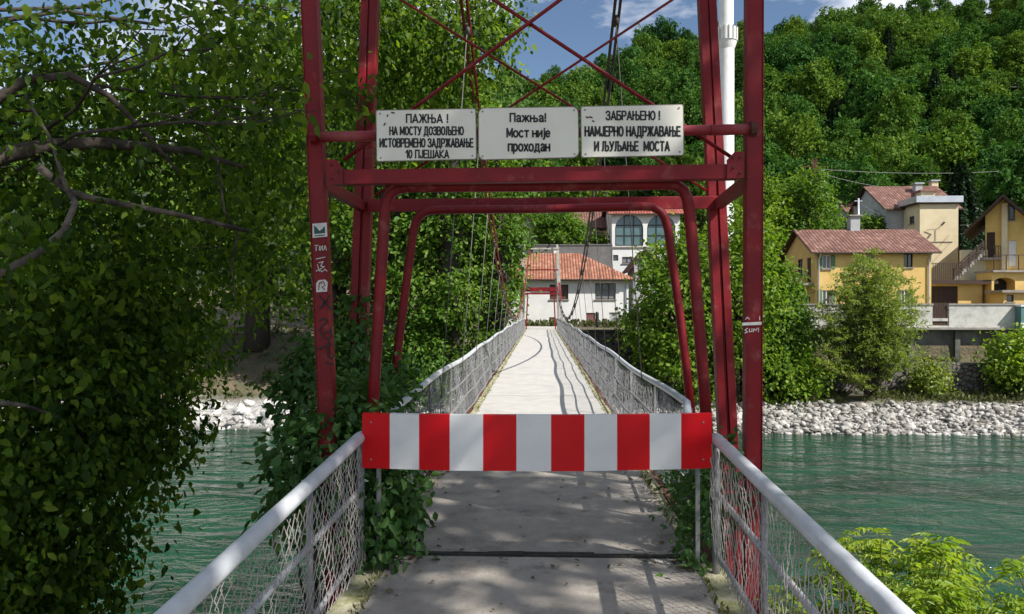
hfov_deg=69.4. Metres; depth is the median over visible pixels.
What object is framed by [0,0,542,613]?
riverside tree
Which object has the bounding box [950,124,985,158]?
forest tree
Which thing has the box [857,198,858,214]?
utility pole
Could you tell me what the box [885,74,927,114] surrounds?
forest tree
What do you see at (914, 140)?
forest tree
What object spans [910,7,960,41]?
forest tree
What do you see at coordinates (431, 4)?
bank tree
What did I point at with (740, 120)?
forest tree
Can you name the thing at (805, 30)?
forest tree
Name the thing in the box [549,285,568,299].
window
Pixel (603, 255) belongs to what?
terrace wall
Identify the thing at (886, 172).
overhead wire
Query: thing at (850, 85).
spruce tree
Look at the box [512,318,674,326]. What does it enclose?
landing weeds
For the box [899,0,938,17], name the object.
forest tree
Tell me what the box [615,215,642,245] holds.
window
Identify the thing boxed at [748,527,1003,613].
leafy bush
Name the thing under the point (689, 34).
forest tree
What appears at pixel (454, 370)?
bridge railing
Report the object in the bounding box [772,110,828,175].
forest tree
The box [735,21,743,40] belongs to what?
forest tree
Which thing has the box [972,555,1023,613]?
leafy sprig
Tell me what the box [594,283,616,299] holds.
window
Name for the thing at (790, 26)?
forest tree
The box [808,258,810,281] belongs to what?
door
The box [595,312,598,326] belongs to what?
bollard
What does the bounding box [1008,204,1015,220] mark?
window
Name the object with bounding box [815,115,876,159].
forest tree
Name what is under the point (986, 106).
forest tree
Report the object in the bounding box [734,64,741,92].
forest tree
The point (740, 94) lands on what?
forest tree
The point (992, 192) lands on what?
forest tree
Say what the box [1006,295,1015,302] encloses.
window
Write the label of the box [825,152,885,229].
forest tree
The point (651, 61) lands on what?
forest tree
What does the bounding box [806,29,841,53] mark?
forest tree
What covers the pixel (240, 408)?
gravel stones
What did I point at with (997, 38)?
forest tree
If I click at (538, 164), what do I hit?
forest tree
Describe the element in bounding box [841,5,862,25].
forest tree
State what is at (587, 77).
forest tree
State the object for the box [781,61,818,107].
forest tree
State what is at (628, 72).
forest tree
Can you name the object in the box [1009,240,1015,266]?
door
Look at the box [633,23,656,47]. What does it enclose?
forest tree
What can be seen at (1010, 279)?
ochre porch
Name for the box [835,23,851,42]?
forest tree
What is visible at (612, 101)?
forest tree
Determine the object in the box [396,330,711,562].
bridge deck
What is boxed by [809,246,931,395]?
willow bush
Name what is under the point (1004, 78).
forest tree
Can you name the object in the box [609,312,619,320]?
door
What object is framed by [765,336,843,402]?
bank shrub
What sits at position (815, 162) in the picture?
lattice mast
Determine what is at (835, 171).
forest tree
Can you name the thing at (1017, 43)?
forest tree
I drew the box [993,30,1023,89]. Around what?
forest tree
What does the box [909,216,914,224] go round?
window
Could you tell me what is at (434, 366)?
bank shrub
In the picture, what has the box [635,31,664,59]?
forest tree
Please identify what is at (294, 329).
slope weeds
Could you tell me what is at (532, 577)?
fallen leaves
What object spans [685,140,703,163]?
forest tree
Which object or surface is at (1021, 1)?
forest tree
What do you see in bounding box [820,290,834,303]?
window
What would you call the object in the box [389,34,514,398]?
bank tree
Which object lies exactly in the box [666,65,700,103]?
forest tree
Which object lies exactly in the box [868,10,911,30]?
forest tree
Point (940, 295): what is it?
door
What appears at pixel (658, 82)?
forest tree
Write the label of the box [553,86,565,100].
forest tree
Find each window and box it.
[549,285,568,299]
[586,313,594,321]
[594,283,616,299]
[613,255,617,260]
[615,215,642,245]
[621,257,631,263]
[647,215,674,245]
[799,259,802,275]
[818,255,834,269]
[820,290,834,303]
[857,255,873,269]
[897,290,912,303]
[903,254,913,267]
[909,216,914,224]
[994,278,1006,289]
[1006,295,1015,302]
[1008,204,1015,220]
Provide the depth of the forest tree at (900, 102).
131.78 m
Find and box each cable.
[440,0,529,413]
[552,0,644,413]
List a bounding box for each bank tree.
[0,59,140,334]
[65,41,249,350]
[168,0,328,351]
[254,0,384,340]
[326,0,473,396]
[344,0,489,323]
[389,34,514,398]
[457,100,545,369]
[606,212,735,408]
[661,201,811,408]
[737,253,823,401]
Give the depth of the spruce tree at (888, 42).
187.09 m
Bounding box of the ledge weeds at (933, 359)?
[815,347,997,362]
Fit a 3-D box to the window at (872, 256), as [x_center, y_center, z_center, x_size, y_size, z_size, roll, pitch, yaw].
[29.087,-3.678,60.917,1.347,1.216,0.238,0,0,2]
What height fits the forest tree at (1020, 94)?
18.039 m
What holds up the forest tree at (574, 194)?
on the ground
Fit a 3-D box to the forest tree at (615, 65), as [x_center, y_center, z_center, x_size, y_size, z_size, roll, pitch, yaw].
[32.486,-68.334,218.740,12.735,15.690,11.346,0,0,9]
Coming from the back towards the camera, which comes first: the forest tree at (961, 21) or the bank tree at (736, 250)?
the forest tree at (961, 21)
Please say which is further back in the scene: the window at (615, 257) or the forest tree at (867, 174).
the forest tree at (867, 174)
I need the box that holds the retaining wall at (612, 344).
[567,329,714,395]
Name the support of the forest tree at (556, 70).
on the ground
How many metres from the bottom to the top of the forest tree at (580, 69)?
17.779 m
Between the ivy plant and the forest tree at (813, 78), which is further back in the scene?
the forest tree at (813, 78)
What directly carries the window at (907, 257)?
in the yellow house at (834, 251)
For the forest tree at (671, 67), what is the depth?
193.57 m
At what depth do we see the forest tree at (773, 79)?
160.78 m
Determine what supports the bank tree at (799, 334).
on the ground
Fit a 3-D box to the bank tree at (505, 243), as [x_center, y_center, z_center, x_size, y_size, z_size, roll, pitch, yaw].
[-1.015,-3.883,50.949,6.804,20.817,7.227,0,0,2]
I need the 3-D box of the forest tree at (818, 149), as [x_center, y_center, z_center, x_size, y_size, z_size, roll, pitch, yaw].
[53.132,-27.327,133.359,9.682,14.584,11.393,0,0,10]
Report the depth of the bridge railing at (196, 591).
3.41 m
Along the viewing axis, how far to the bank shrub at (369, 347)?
50.05 m
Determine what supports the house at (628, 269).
on the ground
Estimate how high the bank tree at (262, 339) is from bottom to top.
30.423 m
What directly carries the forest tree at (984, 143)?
on the ground
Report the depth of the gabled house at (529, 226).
79.95 m
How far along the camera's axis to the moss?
4.50 m
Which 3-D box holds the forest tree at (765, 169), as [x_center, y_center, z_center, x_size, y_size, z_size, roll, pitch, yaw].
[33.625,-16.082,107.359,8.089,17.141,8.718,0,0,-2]
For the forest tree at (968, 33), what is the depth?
179.32 m
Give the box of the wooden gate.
[932,306,947,324]
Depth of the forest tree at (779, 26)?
246.34 m
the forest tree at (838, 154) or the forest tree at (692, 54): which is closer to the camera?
the forest tree at (838, 154)
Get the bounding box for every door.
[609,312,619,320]
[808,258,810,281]
[931,286,956,323]
[987,232,994,257]
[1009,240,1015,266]
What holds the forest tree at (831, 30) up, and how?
on the ground
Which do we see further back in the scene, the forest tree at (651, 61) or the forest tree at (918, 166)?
the forest tree at (651, 61)
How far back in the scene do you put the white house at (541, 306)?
65.88 m
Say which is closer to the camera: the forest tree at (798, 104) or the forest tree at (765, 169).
the forest tree at (765, 169)
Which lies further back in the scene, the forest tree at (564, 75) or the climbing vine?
the forest tree at (564, 75)
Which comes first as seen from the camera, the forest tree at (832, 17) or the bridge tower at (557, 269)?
the bridge tower at (557, 269)
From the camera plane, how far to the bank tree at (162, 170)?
57.25 m
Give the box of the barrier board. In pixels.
[362,412,711,569]
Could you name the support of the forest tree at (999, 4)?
on the ground
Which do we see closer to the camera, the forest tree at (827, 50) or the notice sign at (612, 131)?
the notice sign at (612, 131)
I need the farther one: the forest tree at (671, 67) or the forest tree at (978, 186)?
the forest tree at (671, 67)
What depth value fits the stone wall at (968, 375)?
51.86 m
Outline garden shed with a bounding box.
[985,290,1023,303]
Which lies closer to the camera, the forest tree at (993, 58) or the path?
the path
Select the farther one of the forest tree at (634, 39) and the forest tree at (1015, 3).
the forest tree at (634, 39)
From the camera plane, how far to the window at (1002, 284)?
62.81 m
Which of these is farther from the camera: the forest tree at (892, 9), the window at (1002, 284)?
the forest tree at (892, 9)
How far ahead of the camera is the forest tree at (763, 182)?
96.16 m
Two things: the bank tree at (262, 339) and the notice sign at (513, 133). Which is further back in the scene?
the bank tree at (262, 339)
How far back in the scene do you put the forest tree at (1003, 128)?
117.42 m
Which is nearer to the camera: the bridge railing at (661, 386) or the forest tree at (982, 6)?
the bridge railing at (661, 386)
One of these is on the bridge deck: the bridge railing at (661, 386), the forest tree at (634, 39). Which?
the bridge railing at (661, 386)
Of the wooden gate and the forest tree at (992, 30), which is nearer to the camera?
the wooden gate
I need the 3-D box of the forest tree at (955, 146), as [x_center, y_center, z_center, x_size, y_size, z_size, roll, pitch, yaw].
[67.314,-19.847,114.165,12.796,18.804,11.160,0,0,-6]
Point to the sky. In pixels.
(583, 26)
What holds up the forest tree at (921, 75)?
on the ground
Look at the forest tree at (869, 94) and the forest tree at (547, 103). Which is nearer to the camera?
the forest tree at (869, 94)
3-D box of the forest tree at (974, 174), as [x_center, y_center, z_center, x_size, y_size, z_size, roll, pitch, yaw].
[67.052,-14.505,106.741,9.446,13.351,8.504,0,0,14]
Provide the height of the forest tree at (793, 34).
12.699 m
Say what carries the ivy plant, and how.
on the ground
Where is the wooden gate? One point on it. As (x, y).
(941, 319)
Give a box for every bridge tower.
[300,0,763,613]
[519,244,562,329]
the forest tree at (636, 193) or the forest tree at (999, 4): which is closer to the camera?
the forest tree at (636, 193)
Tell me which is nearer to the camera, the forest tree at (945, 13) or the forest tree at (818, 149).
the forest tree at (818, 149)
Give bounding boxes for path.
[327,555,749,613]
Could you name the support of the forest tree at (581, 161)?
on the ground
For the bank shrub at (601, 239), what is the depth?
81.00 m
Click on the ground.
(252, 366)
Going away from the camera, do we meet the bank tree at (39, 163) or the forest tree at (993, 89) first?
the bank tree at (39, 163)
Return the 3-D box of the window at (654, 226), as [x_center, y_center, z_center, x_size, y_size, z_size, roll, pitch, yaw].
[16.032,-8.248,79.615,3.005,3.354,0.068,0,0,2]
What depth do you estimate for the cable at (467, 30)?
10.57 m
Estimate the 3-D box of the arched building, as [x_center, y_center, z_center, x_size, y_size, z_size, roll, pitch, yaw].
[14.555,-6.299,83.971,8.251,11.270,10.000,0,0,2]
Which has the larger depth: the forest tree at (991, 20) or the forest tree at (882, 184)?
the forest tree at (991, 20)
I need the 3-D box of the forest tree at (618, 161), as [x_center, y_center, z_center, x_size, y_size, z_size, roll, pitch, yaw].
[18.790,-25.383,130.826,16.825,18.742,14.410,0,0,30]
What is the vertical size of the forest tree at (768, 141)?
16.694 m
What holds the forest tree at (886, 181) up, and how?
on the ground
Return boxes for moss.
[347,331,728,613]
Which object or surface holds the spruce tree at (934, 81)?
on the ground
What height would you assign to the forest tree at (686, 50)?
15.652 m
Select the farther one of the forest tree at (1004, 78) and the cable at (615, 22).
the forest tree at (1004, 78)
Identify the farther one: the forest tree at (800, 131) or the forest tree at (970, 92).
the forest tree at (970, 92)
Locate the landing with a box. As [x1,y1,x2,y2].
[520,326,563,332]
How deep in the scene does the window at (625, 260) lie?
79.67 m
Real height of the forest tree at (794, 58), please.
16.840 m
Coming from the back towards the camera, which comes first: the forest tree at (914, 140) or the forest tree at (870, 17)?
the forest tree at (870, 17)
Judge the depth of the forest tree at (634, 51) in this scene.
209.23 m
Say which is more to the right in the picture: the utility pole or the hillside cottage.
the utility pole
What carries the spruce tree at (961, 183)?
on the ground
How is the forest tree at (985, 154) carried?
on the ground
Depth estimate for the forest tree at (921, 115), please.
149.88 m
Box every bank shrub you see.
[314,320,402,393]
[382,298,471,410]
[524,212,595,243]
[582,229,609,243]
[606,190,652,196]
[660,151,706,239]
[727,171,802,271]
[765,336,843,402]
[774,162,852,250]
[836,208,902,229]
[897,351,963,398]
[972,318,1023,397]
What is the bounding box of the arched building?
[601,209,683,285]
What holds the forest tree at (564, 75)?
on the ground
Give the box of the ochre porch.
[974,255,1023,303]
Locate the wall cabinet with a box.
[1015,305,1023,327]
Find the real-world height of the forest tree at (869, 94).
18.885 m
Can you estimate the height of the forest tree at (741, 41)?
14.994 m
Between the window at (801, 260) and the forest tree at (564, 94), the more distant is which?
the forest tree at (564, 94)
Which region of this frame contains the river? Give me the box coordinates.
[29,428,1023,613]
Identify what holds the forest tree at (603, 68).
on the ground
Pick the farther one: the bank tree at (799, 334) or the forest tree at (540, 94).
the forest tree at (540, 94)
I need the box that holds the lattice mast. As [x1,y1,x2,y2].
[803,159,825,219]
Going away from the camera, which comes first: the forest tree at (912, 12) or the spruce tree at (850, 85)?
the spruce tree at (850, 85)
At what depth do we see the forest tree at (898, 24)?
189.48 m
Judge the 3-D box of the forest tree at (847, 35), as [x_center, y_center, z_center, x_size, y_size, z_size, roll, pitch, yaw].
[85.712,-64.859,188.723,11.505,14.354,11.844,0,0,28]
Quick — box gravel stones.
[2,396,470,430]
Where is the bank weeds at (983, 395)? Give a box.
[608,327,1023,404]
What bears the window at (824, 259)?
in the yellow house at (834, 251)
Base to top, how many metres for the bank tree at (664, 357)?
12.874 m
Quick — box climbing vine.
[649,425,760,576]
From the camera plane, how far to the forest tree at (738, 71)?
180.43 m
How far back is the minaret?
86.12 m
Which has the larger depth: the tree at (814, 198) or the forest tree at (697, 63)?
the forest tree at (697, 63)
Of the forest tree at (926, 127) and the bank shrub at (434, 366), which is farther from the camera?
the forest tree at (926, 127)
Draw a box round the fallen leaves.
[373,471,710,613]
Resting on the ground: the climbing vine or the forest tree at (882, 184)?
the forest tree at (882, 184)
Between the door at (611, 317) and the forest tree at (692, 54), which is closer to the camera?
the door at (611, 317)
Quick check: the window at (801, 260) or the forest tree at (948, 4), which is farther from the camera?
the forest tree at (948, 4)
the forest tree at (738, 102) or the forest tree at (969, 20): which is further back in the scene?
the forest tree at (969, 20)
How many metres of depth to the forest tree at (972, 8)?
231.87 m
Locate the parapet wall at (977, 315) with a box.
[793,304,1023,326]
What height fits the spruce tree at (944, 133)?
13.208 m
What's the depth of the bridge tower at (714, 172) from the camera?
5.14 m
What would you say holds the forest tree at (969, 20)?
on the ground
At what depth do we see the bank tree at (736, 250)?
47.81 m
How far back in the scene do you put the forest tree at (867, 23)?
191.97 m
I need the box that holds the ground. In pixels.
[0,8,1023,434]
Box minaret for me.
[718,0,737,267]
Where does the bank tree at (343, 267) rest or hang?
on the ground
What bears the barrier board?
on the path
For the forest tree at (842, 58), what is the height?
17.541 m
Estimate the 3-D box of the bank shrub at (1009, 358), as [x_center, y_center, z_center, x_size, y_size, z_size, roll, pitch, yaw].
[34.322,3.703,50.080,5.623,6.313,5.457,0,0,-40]
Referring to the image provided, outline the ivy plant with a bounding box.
[236,293,439,613]
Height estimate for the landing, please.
1.380 m
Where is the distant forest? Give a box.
[290,0,989,258]
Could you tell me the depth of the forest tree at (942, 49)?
177.61 m
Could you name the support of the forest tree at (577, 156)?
on the ground
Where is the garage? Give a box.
[931,239,997,323]
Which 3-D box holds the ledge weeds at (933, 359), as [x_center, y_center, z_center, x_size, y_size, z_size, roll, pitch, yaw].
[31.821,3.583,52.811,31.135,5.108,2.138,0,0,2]
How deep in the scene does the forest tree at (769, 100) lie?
142.22 m
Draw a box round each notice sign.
[376,108,476,161]
[478,106,578,159]
[580,104,683,157]
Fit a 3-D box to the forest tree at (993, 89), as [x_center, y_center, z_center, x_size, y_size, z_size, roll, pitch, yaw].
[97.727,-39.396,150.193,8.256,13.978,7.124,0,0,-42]
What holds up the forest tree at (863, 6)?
on the ground
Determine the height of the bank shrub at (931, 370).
4.125 m
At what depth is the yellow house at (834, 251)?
61.16 m
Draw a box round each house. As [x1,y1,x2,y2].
[495,247,635,325]
[512,216,540,259]
[574,212,606,243]
[622,249,655,311]
[778,206,941,303]
[844,180,962,228]
[897,196,963,279]
[965,194,1023,270]
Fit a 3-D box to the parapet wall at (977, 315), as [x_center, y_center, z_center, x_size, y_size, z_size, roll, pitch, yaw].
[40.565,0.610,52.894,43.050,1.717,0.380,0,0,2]
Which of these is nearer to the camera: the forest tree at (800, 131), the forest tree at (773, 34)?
the forest tree at (800, 131)
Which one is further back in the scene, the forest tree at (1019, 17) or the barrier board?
the forest tree at (1019, 17)
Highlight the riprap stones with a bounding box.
[611,399,1023,435]
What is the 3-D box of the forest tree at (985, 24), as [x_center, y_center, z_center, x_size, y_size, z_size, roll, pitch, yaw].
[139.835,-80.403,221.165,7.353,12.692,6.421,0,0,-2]
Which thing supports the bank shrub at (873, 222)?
on the ground
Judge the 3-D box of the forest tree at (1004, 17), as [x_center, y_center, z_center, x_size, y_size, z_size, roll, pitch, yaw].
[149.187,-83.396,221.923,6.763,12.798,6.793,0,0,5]
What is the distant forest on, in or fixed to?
on the ground
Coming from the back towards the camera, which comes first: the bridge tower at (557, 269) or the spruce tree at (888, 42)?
the spruce tree at (888, 42)
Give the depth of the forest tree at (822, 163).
105.91 m
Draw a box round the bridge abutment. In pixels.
[313,586,774,613]
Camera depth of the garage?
62.73 m
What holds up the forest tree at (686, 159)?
on the ground
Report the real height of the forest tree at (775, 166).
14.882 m
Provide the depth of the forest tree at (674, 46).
224.99 m
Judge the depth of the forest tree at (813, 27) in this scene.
232.16 m
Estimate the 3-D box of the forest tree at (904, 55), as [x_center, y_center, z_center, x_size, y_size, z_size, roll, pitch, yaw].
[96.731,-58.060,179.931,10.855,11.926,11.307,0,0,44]
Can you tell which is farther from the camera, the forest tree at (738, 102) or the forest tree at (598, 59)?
the forest tree at (598, 59)
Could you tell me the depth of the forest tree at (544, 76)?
244.76 m
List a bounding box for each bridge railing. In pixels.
[154,431,366,613]
[390,318,524,487]
[556,318,692,528]
[709,432,914,613]
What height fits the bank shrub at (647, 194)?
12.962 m
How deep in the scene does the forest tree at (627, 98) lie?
184.48 m
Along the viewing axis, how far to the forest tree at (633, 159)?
121.72 m
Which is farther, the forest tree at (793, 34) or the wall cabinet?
the forest tree at (793, 34)
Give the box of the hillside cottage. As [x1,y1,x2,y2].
[831,199,854,229]
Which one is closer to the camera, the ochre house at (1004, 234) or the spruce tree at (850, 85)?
the ochre house at (1004, 234)
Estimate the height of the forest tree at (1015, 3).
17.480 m
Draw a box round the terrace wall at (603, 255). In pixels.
[533,244,612,267]
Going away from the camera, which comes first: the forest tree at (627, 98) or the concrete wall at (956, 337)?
the concrete wall at (956, 337)
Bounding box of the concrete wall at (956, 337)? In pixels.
[792,327,1023,361]
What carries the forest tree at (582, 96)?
on the ground
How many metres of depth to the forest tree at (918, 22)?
191.54 m
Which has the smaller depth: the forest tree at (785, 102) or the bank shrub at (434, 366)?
the bank shrub at (434, 366)
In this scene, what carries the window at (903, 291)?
in the yellow house at (834, 251)
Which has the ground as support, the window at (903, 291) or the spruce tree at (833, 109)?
the spruce tree at (833, 109)
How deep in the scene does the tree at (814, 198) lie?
71.40 m
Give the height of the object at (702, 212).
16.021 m
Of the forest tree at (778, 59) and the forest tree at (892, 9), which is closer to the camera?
the forest tree at (778, 59)
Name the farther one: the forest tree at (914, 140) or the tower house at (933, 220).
the forest tree at (914, 140)
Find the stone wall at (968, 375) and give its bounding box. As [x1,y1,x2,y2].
[739,362,1015,394]
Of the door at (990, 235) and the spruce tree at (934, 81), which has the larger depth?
the spruce tree at (934, 81)
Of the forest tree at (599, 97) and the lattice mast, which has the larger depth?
the forest tree at (599, 97)
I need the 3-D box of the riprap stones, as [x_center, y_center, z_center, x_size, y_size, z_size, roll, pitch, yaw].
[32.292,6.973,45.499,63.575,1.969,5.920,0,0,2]
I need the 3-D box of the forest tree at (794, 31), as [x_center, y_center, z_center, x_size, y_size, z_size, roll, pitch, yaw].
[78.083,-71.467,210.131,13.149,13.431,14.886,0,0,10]
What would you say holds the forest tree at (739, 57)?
on the ground
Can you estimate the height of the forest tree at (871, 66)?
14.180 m
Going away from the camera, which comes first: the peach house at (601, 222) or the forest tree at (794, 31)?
the peach house at (601, 222)
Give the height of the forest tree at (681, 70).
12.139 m
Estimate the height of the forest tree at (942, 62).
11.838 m
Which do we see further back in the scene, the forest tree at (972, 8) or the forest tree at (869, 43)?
the forest tree at (972, 8)
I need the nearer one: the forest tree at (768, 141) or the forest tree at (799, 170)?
the forest tree at (799, 170)
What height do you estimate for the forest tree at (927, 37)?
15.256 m
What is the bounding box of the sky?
[0,0,990,141]
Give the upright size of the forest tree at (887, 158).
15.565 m
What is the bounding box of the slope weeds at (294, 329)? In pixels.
[0,318,489,399]
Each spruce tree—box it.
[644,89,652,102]
[818,99,842,139]
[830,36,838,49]
[842,74,868,120]
[880,27,901,74]
[921,67,947,130]
[935,132,953,184]
[944,65,960,104]
[945,161,984,262]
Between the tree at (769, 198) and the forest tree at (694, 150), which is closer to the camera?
the tree at (769, 198)
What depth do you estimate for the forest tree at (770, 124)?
127.19 m
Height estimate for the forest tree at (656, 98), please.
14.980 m
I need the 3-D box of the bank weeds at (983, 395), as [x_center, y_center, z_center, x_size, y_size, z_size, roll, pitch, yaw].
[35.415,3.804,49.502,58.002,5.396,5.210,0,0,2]
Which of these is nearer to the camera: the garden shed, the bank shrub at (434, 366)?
the bank shrub at (434, 366)
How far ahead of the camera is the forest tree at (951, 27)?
214.47 m
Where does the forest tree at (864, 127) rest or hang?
on the ground
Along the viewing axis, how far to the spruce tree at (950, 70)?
161.48 m
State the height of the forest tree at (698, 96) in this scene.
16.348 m
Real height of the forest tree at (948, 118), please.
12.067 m
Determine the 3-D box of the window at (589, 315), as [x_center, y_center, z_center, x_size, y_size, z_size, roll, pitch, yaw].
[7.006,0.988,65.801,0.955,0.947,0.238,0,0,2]
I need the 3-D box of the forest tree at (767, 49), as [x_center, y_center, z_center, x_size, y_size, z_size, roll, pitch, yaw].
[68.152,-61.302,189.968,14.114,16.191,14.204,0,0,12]
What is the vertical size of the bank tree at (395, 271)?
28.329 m
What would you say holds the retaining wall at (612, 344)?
on the ground
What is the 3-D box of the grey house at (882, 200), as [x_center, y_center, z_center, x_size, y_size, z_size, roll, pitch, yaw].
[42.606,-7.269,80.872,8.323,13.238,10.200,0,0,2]
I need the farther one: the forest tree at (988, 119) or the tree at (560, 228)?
the forest tree at (988, 119)
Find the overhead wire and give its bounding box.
[825,169,997,172]
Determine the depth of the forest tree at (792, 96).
155.15 m
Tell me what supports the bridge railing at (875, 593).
on the path
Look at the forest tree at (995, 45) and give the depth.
192.43 m
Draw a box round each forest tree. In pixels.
[524,159,553,243]
[529,81,563,106]
[538,71,557,85]
[541,98,562,106]
[545,64,561,84]
[545,162,619,196]
[553,78,599,107]
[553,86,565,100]
[554,71,570,86]
[559,95,580,125]
[562,66,604,102]
[565,64,595,90]
[565,138,599,165]
[565,143,599,165]
[590,54,606,71]
[590,87,614,105]
[593,157,658,165]
[596,57,610,79]
[601,53,637,87]
[601,92,615,104]
[603,157,684,242]
[607,87,646,104]
[609,41,650,77]
[613,57,650,93]
[621,157,660,164]
[626,66,673,104]
[627,49,672,80]
[629,34,644,48]
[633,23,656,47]
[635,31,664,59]
[638,91,667,104]
[650,14,680,45]
[651,142,706,239]
[660,37,685,68]
[660,59,679,91]
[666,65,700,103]
[666,85,702,148]
[670,37,698,71]
[672,67,685,87]
[675,27,695,47]
[682,50,699,74]
[682,86,701,144]
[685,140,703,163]
[688,56,700,85]
[703,171,776,227]
[734,46,743,90]
[734,59,742,90]
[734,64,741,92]
[734,88,742,109]
[734,92,742,138]
[734,106,765,144]
[734,128,791,167]
[734,141,772,181]
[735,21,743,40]
[736,35,743,50]
[741,63,792,107]
[763,144,797,192]
[764,35,790,67]
[764,90,784,144]
[764,109,799,154]
[765,30,780,38]
[765,36,808,75]
[765,92,793,117]
[771,18,788,35]
[772,28,808,44]
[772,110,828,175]
[775,164,831,215]
[778,14,810,40]
[779,44,822,87]
[780,92,812,117]
[780,148,849,218]
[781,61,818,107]
[782,95,827,127]
[783,16,804,33]
[785,56,849,120]
[786,113,830,159]
[787,30,812,45]
[803,41,862,94]
[806,22,839,48]
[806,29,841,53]
[809,14,819,32]
[811,5,854,39]
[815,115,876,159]
[819,45,856,105]
[823,154,848,174]
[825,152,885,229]
[826,116,872,146]
[826,139,859,168]
[831,22,867,50]
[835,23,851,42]
[838,67,903,132]
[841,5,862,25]
[844,178,889,195]
[847,128,929,179]
[848,26,887,74]
[852,0,883,16]
[852,3,892,29]
[852,19,873,45]
[853,57,894,80]
[858,171,900,185]
[859,141,924,185]
[862,97,936,142]
[864,80,922,152]
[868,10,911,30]
[871,9,922,63]
[877,2,900,15]
[884,42,931,77]
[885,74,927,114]
[886,153,941,185]
[887,60,953,100]
[894,13,941,66]
[898,92,927,125]
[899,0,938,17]
[908,6,922,23]
[909,27,945,59]
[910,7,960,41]
[914,116,987,190]
[918,107,976,151]
[921,33,970,70]
[921,74,995,124]
[929,55,958,74]
[931,0,952,16]
[933,7,955,23]
[942,161,984,191]
[943,17,959,36]
[945,42,999,85]
[948,17,968,32]
[949,22,989,71]
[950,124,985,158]
[956,0,988,13]
[956,9,986,26]
[957,0,984,25]
[964,169,1021,248]
[967,40,996,72]
[968,92,1023,133]
[968,138,1022,192]
[970,18,991,42]
[971,136,1023,241]
[975,66,1015,102]
[976,78,1011,103]
[980,105,1023,140]
[980,127,1016,148]
[981,107,1023,158]
[982,9,1017,34]
[984,23,1006,42]
[988,0,1013,17]
[988,36,1003,63]
[989,39,1004,71]
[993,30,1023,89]
[995,9,1015,37]
[997,29,1023,90]
[1002,0,1022,12]
[1003,3,1023,37]
[1004,73,1023,114]
[1010,0,1023,29]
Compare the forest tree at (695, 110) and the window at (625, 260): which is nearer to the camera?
the window at (625, 260)
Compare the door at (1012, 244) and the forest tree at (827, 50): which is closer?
the door at (1012, 244)
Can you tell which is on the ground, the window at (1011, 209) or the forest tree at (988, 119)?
the forest tree at (988, 119)
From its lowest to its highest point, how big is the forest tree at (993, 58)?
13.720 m
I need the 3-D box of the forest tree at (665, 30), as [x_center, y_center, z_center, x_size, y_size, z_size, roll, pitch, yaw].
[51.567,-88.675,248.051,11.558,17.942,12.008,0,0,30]
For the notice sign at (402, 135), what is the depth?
5.02 m
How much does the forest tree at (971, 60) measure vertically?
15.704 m

